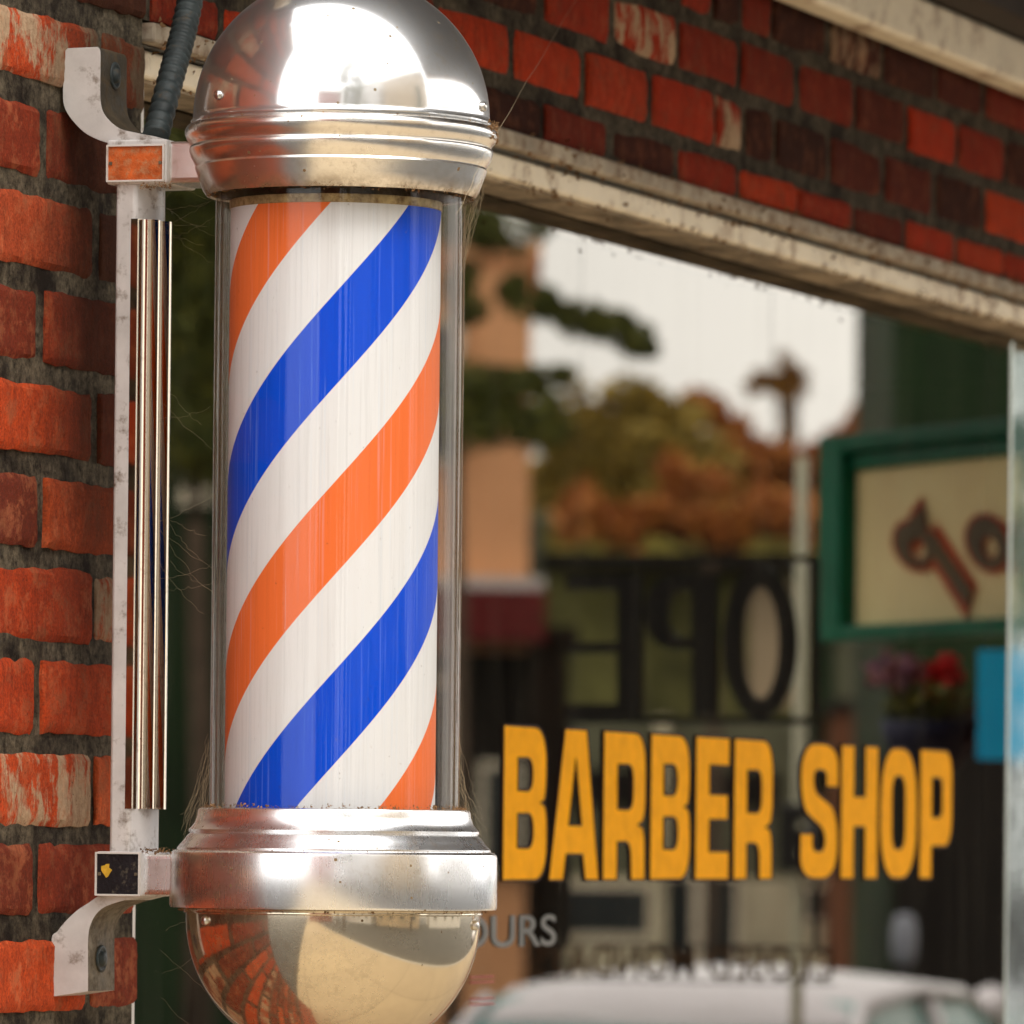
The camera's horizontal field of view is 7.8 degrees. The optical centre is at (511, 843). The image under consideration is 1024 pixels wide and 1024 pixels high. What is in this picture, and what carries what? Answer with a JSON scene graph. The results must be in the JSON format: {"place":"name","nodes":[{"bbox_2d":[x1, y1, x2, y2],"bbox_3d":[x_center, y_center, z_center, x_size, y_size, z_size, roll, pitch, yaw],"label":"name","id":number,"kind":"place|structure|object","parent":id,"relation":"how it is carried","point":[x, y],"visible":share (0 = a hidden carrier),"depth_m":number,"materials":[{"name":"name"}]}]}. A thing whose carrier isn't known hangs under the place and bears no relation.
{"place":"outdoors","nodes":[
{"label":"outdoors","id":0,"kind":"place"},
{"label":"pavement","id":1,"kind":"structure","parent":0,"visible":0},
{"bbox_2d":[0,0,1023,1023],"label":"brick wall","id":2,"kind":"structure","parent":1,"relation":"on","point":[774,108],"depth_m":6.60,"materials":[{"name":"red brick"}]},
{"bbox_2d":[142,0,202,139],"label":"conduit","id":3,"kind":"object","parent":2,"relation":"attached to","point":[174,65],"visible":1,"depth_m":5.78,"materials":[{"name":"black plastic"}]},
{"bbox_2d":[51,0,575,1023],"bbox_3d":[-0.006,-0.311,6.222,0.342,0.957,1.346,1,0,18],"label":"barber pole","id":4,"kind":"object","parent":2,"relation":"attached to","point":[327,864],"visible":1,"depth_m":5.62,"materials":[{"name":"silver metal"}]},
{"bbox_2d":[131,17,1023,1023],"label":"shop window","id":5,"kind":"structure","parent":2,"relation":"attached to","point":[553,193],"depth_m":7.91,"materials":[{"name":"white"}]},
{"bbox_2d":[134,125,986,1023],"bbox_3d":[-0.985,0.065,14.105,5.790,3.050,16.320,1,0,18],"label":"window pane","id":6,"kind":"object","parent":5,"relation":"attached to","point":[640,457],"depth_m":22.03,"materials":[{"name":"clear glass"}]},
{"bbox_2d":[779,0,1023,97],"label":"canopy","id":7,"kind":"object","parent":2,"relation":"attached to","point":[982,40],"depth_m":8.04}
]}

